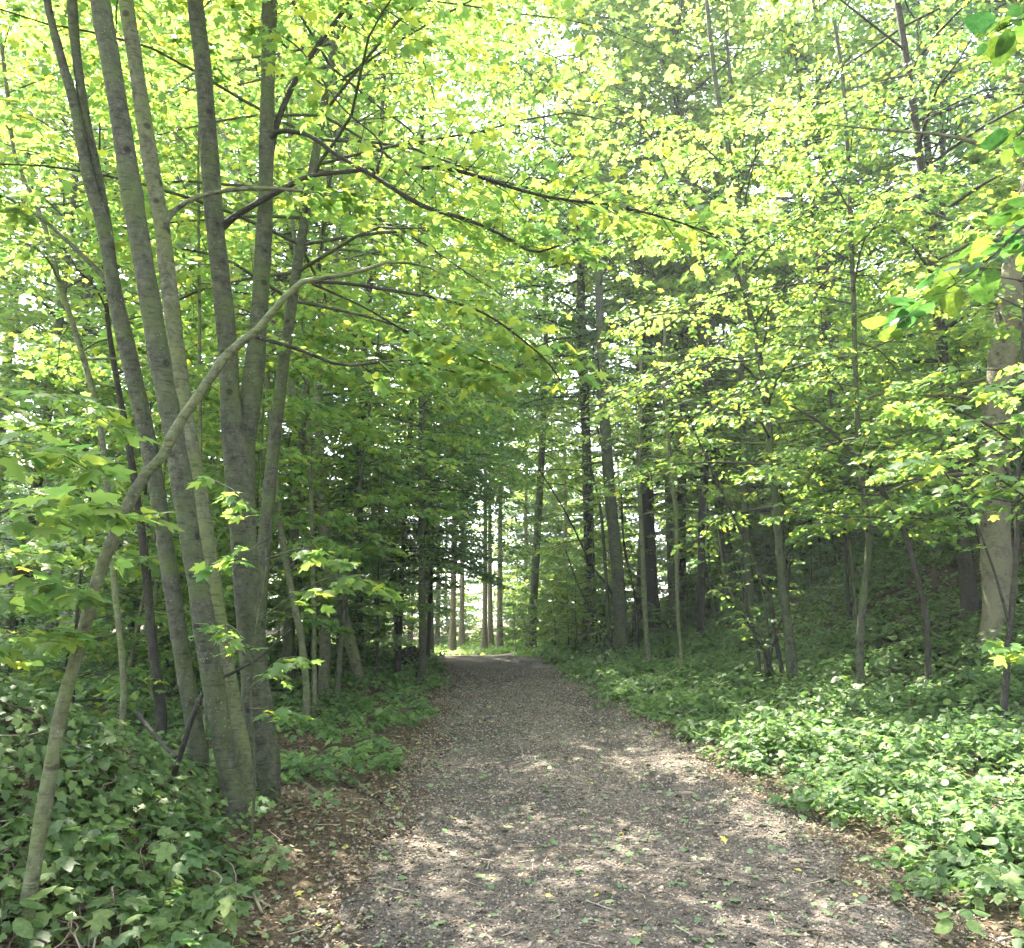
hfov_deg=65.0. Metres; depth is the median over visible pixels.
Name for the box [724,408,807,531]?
young tree
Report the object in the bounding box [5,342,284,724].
young tree
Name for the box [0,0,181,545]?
forest tree
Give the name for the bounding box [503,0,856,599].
forest tree
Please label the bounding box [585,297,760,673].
young tree
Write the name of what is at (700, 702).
ground cover
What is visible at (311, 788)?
tree root
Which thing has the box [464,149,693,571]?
forest tree
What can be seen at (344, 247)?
forest tree
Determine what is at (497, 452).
forest tree
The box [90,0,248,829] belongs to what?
maple tree
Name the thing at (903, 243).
young tree
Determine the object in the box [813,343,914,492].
young tree
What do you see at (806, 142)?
spruce tree
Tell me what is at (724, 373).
young tree
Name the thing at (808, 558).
shrub
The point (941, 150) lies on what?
forest tree
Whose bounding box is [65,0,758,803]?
maple tree
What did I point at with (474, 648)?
clearing grass
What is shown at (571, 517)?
distant tree
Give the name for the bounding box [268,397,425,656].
young tree
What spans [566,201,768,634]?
young tree
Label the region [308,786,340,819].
seedling
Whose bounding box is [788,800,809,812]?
seedling
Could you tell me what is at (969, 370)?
young tree
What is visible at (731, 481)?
young tree
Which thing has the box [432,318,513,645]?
pine tree
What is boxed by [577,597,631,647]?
shrub
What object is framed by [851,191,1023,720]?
young tree
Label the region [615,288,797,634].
young tree
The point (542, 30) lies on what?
sky
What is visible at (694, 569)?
shrub
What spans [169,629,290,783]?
fallen branch
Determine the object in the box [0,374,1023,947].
ground
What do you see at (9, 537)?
distant tree
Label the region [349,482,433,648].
young tree
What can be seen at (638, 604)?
shrub
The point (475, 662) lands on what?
track
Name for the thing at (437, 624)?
pine tree
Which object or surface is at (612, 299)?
forest tree
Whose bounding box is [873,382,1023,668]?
young tree
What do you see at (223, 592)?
young tree
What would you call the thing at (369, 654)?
shrub
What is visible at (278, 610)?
young tree
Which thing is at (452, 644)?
pine tree
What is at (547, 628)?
bush
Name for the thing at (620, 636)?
young tree
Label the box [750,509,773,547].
shrub
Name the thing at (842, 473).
young tree
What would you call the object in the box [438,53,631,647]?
forest tree
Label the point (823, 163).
young tree
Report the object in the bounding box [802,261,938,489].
young tree
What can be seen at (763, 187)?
forest tree
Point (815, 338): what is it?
young tree
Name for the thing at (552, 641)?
shrub
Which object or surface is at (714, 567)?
young tree
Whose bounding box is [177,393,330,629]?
young tree
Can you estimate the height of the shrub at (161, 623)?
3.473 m
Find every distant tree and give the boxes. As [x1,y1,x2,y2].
[0,449,71,626]
[0,474,23,573]
[0,490,19,618]
[37,399,147,626]
[59,499,134,622]
[303,394,418,637]
[415,476,482,632]
[466,395,581,623]
[492,486,553,616]
[495,488,555,617]
[528,462,606,608]
[549,450,634,590]
[567,398,666,606]
[570,505,628,601]
[603,421,695,596]
[616,237,806,555]
[652,386,735,582]
[652,425,707,592]
[675,369,813,570]
[676,440,760,573]
[714,220,891,510]
[858,281,972,450]
[907,197,1020,387]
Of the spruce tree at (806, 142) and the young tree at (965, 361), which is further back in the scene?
the spruce tree at (806, 142)
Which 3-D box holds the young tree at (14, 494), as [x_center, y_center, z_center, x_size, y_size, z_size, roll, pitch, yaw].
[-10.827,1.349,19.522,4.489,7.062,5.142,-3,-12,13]
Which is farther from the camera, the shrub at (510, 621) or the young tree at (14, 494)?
the shrub at (510, 621)
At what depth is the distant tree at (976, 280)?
44.22 m
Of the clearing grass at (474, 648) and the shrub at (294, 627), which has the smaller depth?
the shrub at (294, 627)
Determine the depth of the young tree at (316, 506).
19.01 m
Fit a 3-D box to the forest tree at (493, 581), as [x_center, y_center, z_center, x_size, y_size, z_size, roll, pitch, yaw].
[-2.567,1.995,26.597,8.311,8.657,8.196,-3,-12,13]
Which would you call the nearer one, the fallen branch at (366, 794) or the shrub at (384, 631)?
the fallen branch at (366, 794)
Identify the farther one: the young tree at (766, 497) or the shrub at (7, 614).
the young tree at (766, 497)
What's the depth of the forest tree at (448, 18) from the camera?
9.82 m
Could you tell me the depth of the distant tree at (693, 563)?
43.37 m
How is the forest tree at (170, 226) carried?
on the ground at (300, 880)
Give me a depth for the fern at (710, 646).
20.13 m
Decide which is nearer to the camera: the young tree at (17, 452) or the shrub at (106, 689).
the shrub at (106, 689)
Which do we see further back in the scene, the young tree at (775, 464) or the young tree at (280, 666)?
the young tree at (775, 464)
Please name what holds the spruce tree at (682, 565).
on the ground at (300, 880)
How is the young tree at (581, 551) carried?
on the ground at (300, 880)
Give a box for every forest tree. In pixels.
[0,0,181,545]
[0,0,206,674]
[0,0,250,650]
[0,0,710,623]
[0,4,245,657]
[17,166,220,636]
[29,0,456,653]
[31,1,317,627]
[134,0,543,694]
[144,0,477,455]
[145,0,405,622]
[154,0,531,673]
[178,56,453,639]
[191,62,509,565]
[263,290,556,663]
[274,338,560,671]
[282,0,580,652]
[308,431,502,650]
[334,403,566,656]
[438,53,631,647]
[440,0,741,641]
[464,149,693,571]
[502,0,785,628]
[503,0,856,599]
[530,101,735,611]
[533,0,903,613]
[646,0,1023,625]
[652,357,737,563]
[685,0,961,490]
[707,3,910,443]
[765,264,875,483]
[775,0,1023,358]
[814,0,1023,433]
[876,0,1023,236]
[890,4,1023,274]
[989,2,1023,75]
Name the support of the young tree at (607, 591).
on the ground at (300, 880)
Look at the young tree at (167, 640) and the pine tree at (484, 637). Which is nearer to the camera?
the young tree at (167, 640)
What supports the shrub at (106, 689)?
on the ground at (300, 880)
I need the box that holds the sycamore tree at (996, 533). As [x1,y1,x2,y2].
[774,0,1023,655]
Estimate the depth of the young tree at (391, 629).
24.08 m
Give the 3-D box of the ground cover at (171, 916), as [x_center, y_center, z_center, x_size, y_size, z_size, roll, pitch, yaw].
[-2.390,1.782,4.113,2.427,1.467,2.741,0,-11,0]
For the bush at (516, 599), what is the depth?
52.56 m
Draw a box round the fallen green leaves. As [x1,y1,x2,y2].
[164,673,1023,947]
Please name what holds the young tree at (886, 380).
on the ground at (300, 880)
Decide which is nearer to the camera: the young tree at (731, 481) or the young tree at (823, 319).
the young tree at (823, 319)
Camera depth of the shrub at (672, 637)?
23.37 m
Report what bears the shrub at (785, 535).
on the ground at (300, 880)
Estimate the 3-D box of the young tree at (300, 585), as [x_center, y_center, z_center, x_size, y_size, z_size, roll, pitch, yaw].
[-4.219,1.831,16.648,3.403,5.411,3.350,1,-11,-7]
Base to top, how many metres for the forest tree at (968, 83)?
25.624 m
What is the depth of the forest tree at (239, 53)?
32.36 m
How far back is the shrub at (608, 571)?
29.99 m
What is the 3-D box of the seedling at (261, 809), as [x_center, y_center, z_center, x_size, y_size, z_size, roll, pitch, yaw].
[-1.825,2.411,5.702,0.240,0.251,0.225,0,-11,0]
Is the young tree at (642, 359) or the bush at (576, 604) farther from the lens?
the bush at (576, 604)
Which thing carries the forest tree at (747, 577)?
on the ground at (300, 880)
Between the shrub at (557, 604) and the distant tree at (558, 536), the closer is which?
the shrub at (557, 604)
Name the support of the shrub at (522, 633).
on the ground at (300, 880)
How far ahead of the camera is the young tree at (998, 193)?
14.23 m
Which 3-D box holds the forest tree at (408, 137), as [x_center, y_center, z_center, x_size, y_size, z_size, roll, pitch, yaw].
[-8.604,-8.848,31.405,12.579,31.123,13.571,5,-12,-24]
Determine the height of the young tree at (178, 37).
8.899 m
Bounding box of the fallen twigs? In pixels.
[12,681,1021,947]
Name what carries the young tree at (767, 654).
on the ground at (300, 880)
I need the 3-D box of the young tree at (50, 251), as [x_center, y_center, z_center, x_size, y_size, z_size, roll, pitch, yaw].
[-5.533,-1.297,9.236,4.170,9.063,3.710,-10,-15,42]
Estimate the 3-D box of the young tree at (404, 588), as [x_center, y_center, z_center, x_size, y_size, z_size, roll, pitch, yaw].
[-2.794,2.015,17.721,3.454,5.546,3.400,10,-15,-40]
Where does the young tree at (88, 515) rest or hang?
on the ground at (300, 880)
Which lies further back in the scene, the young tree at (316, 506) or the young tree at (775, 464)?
the young tree at (775, 464)
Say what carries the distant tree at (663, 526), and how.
on the ground at (300, 880)
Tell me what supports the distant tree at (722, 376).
on the ground at (300, 880)
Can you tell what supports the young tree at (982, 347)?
on the ground at (300, 880)
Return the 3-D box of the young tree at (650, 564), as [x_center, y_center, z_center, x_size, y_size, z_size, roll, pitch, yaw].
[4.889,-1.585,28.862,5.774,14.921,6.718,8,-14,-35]
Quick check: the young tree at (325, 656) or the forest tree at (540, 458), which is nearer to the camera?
the young tree at (325, 656)
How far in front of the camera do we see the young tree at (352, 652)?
16.87 m
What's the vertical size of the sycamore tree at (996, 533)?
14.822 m
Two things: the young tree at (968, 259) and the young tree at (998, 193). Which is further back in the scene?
the young tree at (968, 259)
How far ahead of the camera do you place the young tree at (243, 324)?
12.17 m
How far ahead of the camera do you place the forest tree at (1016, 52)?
24.87 m
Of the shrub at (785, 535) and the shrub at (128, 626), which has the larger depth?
the shrub at (785, 535)
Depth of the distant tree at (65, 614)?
56.35 m
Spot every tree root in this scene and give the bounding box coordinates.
[279,747,374,795]
[282,768,324,797]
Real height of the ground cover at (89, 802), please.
1.261 m
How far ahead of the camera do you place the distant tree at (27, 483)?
58.25 m
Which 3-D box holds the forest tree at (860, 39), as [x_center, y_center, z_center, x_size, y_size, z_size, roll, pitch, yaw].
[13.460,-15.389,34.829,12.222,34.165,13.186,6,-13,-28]
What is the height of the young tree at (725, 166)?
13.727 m
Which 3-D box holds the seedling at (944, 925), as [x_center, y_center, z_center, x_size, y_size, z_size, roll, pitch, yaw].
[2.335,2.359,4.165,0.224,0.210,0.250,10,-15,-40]
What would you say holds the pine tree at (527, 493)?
on the ground at (300, 880)
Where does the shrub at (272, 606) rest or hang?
on the ground at (300, 880)
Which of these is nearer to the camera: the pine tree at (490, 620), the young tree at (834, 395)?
the young tree at (834, 395)
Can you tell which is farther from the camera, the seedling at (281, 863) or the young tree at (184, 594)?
the young tree at (184, 594)
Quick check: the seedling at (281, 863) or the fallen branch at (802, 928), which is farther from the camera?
the seedling at (281, 863)
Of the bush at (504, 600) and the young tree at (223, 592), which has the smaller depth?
the young tree at (223, 592)
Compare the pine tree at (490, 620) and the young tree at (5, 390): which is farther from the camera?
the pine tree at (490, 620)
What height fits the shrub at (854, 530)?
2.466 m
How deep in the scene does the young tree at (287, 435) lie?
19.14 m
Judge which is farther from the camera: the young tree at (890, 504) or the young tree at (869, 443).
the young tree at (869, 443)
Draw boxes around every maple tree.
[0,0,230,781]
[35,0,387,801]
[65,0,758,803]
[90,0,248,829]
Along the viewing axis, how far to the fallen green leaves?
5.90 m
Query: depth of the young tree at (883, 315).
22.67 m
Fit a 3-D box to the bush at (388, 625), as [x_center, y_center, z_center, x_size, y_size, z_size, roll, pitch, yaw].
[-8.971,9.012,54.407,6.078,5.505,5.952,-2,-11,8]
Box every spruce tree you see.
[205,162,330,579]
[575,91,788,603]
[743,24,920,529]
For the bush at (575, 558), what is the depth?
42.87 m
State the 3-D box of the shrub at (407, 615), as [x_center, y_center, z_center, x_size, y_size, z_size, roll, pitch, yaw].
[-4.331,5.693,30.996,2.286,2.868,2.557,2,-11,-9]
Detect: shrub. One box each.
[0,412,229,725]
[0,559,143,676]
[0,610,58,696]
[17,455,228,695]
[61,593,122,665]
[81,577,182,670]
[93,582,165,665]
[120,529,238,673]
[127,572,193,649]
[227,606,271,676]
[266,576,343,679]
[267,584,316,641]
[274,599,318,651]
[294,533,397,668]
[305,594,382,681]
[349,544,417,646]
[363,601,418,654]
[366,617,393,644]
[372,596,426,648]
[495,602,535,651]
[514,589,560,650]
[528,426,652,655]
[529,593,578,645]
[532,562,606,647]
[536,553,613,650]
[570,551,641,641]
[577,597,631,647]
[602,589,661,645]
[605,554,664,632]
[643,606,684,649]
[658,576,695,611]
[660,572,714,630]
[661,541,710,595]
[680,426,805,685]
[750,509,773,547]
[750,510,818,579]
[769,491,841,562]
[783,532,841,586]
[795,436,858,506]
[797,456,871,534]
[802,516,843,567]
[803,472,839,520]
[831,462,913,534]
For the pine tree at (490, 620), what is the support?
on the ground at (300, 880)
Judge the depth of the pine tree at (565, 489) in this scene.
55.20 m
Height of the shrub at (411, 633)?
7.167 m
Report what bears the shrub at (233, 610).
on the ground at (300, 880)
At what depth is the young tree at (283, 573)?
27.25 m
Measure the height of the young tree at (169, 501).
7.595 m
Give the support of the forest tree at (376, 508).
on the ground at (300, 880)
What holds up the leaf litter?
on the ground at (300, 880)
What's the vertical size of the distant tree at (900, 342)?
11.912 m
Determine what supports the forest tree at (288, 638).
on the ground at (300, 880)
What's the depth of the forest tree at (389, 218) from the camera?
23.02 m
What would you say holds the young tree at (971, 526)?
on the ground at (300, 880)
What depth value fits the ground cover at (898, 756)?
7.00 m
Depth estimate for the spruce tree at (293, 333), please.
28.92 m
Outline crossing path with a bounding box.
[438,597,664,655]
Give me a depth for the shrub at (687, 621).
26.32 m
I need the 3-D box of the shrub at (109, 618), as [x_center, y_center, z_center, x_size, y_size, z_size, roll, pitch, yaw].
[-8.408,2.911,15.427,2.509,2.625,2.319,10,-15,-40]
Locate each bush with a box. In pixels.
[351,570,418,644]
[380,543,471,641]
[417,585,481,641]
[456,568,525,639]
[481,539,577,635]
[487,584,538,635]
[509,537,602,632]
[529,597,582,645]
[531,577,603,641]
[540,572,611,638]
[557,518,666,626]
[560,530,660,624]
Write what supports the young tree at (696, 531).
on the ground at (300, 880)
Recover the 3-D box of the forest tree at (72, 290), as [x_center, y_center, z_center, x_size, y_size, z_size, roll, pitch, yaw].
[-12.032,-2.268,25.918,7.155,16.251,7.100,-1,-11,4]
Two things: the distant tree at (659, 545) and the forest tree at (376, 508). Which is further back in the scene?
the distant tree at (659, 545)
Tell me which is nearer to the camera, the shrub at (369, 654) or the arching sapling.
the arching sapling
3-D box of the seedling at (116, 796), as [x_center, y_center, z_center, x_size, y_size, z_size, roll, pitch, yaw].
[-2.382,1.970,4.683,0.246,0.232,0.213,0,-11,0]
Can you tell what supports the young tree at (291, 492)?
on the ground at (300, 880)
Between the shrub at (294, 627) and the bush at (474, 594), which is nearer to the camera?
the shrub at (294, 627)
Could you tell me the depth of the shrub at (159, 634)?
16.57 m
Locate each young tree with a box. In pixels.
[0,0,219,745]
[0,20,256,741]
[0,316,296,709]
[0,334,137,661]
[0,360,134,632]
[0,384,50,570]
[0,385,143,655]
[0,390,184,671]
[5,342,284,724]
[9,29,354,736]
[35,342,220,662]
[41,296,274,682]
[99,327,314,612]
[99,483,228,665]
[114,293,399,664]
[117,433,288,668]
[120,424,222,627]
[124,111,388,727]
[163,495,276,627]
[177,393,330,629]
[179,117,391,691]
[180,2,414,719]
[186,476,403,859]
[201,0,475,697]
[211,352,406,665]
[219,505,310,632]
[221,303,483,707]
[228,483,334,628]
[255,443,390,678]
[258,355,401,653]
[266,543,317,636]
[267,537,304,641]
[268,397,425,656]
[295,539,369,638]
[297,447,464,684]
[306,465,442,657]
[329,239,534,684]
[348,434,465,631]
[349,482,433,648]
[515,198,704,657]
[542,473,656,646]
[544,228,753,634]
[553,0,983,685]
[556,321,706,662]
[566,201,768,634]
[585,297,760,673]
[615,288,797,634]
[643,385,765,625]
[653,410,747,593]
[663,368,764,535]
[685,374,817,575]
[687,20,1023,683]
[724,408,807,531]
[726,405,813,528]
[731,451,801,562]
[733,301,948,619]
[744,298,860,488]
[746,322,968,631]
[757,405,1023,691]
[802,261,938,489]
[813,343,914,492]
[816,294,974,549]
[837,316,929,449]
[844,262,983,499]
[847,236,979,410]
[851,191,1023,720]
[861,2,1023,341]
[864,329,987,532]
[865,353,939,478]
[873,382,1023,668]
[886,318,1023,554]
[893,312,979,473]
[899,124,1023,448]
[911,224,1019,456]
[922,231,1023,433]
[923,265,1020,412]
[926,204,1020,390]
[929,312,986,417]
[939,157,1021,359]
[960,228,1019,374]
[965,155,1023,457]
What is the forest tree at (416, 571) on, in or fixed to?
on the ground at (300, 880)
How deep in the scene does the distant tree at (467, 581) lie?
80.60 m
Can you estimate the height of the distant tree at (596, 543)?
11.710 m
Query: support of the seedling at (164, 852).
on the ground at (300, 880)
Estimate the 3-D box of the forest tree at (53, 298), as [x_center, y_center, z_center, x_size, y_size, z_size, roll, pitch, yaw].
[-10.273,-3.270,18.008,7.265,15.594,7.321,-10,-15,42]
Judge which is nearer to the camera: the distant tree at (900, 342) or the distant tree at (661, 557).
the distant tree at (900, 342)
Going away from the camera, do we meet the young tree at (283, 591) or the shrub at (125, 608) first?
the shrub at (125, 608)
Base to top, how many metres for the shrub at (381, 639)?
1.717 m
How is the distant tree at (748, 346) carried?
on the ground at (300, 880)
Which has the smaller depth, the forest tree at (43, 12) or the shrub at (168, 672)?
the shrub at (168, 672)
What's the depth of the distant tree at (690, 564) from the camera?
49.19 m
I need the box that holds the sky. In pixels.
[0,0,1023,624]
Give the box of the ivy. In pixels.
[0,674,280,947]
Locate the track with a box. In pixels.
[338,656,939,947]
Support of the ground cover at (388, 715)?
on the ground at (300, 880)
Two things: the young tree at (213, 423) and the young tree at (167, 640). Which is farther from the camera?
the young tree at (167, 640)
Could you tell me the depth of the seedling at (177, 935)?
3.81 m
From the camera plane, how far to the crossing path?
35.29 m
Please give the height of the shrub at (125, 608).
2.789 m
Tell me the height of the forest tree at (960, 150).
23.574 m
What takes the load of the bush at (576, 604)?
on the ground at (300, 880)
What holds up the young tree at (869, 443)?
on the ground at (300, 880)
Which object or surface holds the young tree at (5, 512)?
on the ground at (300, 880)
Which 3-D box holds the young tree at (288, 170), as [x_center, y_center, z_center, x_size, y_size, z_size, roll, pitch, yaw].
[-3.818,-0.786,11.818,4.015,8.958,3.243,11,-16,-44]
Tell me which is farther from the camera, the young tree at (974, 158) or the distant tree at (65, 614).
the distant tree at (65, 614)
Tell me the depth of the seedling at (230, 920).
4.09 m
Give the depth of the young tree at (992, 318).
20.06 m
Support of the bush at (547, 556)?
on the ground at (300, 880)
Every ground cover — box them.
[0,639,450,784]
[0,672,278,947]
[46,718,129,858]
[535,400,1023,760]
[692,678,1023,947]
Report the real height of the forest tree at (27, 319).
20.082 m
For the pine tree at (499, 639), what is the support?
on the ground at (300, 880)
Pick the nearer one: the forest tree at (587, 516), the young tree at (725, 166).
the young tree at (725, 166)
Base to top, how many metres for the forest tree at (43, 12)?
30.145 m
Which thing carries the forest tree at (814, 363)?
on the ground at (300, 880)
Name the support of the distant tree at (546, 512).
on the ground at (300, 880)
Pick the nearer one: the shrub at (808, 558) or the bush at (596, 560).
the shrub at (808, 558)
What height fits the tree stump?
0.835 m
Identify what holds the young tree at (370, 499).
on the ground at (300, 880)
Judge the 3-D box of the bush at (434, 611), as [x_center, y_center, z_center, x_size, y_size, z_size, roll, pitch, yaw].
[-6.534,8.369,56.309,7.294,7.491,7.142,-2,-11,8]
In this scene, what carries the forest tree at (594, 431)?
on the ground at (300, 880)
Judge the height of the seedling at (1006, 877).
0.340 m
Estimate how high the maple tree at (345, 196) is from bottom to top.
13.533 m
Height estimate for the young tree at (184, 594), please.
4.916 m
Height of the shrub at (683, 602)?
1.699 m
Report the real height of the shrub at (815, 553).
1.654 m
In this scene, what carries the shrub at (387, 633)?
on the ground at (300, 880)
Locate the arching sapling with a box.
[12,260,607,944]
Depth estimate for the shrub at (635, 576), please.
28.84 m
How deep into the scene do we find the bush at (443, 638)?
54.54 m
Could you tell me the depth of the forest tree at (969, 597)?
15.09 m
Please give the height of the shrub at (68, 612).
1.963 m
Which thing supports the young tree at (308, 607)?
on the ground at (300, 880)
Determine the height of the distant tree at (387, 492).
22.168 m
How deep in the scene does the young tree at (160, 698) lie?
9.70 m
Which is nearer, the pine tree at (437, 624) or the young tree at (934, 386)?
the young tree at (934, 386)
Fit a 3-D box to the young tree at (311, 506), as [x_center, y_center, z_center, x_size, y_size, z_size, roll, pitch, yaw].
[-3.311,-2.291,13.472,3.514,12.611,3.844,0,-11,0]
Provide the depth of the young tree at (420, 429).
18.93 m
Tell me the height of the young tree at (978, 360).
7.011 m
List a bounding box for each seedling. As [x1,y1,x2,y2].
[0,885,56,938]
[74,895,149,935]
[88,791,126,815]
[138,930,193,947]
[150,830,209,877]
[194,884,253,933]
[245,795,272,817]
[252,844,296,882]
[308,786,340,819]
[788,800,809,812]
[934,909,990,945]
[970,861,1023,924]
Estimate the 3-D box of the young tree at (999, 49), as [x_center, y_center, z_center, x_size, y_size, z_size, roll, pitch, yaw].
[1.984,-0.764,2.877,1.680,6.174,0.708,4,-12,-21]
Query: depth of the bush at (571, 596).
34.84 m
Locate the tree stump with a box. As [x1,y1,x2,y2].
[401,645,418,668]
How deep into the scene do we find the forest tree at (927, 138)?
34.38 m
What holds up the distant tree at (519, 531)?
on the ground at (300, 880)
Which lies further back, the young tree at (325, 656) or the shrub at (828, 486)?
the shrub at (828, 486)
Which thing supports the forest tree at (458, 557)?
on the ground at (300, 880)
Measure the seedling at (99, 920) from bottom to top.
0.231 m
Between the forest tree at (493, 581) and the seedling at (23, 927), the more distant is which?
the forest tree at (493, 581)
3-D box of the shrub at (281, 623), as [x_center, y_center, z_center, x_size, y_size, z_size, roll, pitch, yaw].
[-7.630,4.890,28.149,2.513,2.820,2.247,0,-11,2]
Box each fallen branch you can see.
[133,710,177,758]
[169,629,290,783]
[341,780,396,812]
[778,918,831,936]
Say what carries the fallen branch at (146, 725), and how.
on the ground cover at (171, 916)
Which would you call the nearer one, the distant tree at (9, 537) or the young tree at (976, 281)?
the young tree at (976, 281)
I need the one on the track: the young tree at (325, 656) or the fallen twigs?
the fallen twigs
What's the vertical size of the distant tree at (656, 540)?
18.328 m
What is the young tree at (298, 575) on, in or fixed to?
on the ground at (300, 880)
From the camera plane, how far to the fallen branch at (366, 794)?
7.57 m
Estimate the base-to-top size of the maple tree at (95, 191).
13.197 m
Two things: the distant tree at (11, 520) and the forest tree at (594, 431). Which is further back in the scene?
the distant tree at (11, 520)
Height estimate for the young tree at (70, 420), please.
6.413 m
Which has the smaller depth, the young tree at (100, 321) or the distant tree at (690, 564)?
the young tree at (100, 321)
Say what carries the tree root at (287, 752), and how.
on the ground at (300, 880)
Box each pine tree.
[380,232,518,650]
[394,384,477,644]
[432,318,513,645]
[434,299,538,648]
[435,224,565,645]
[446,302,540,645]
[493,327,573,617]
[524,336,602,584]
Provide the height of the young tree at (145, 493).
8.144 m
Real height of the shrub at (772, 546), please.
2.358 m
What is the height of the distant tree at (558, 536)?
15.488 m
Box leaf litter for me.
[0,658,1023,947]
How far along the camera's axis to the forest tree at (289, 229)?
27.77 m
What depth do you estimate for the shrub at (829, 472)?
29.98 m
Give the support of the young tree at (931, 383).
on the ground at (300, 880)
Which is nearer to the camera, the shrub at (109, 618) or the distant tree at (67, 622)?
the shrub at (109, 618)
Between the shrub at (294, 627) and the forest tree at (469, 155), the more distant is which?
the forest tree at (469, 155)
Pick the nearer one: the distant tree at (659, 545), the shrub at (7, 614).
the shrub at (7, 614)
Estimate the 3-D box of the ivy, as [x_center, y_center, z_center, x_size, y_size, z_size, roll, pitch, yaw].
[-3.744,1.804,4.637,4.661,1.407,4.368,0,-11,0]
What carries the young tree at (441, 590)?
on the ground at (300, 880)
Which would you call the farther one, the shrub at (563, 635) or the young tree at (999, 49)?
the shrub at (563, 635)
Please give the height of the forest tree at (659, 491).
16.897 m
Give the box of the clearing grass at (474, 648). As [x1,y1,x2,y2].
[94,394,975,656]
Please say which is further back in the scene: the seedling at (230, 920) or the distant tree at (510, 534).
the distant tree at (510, 534)

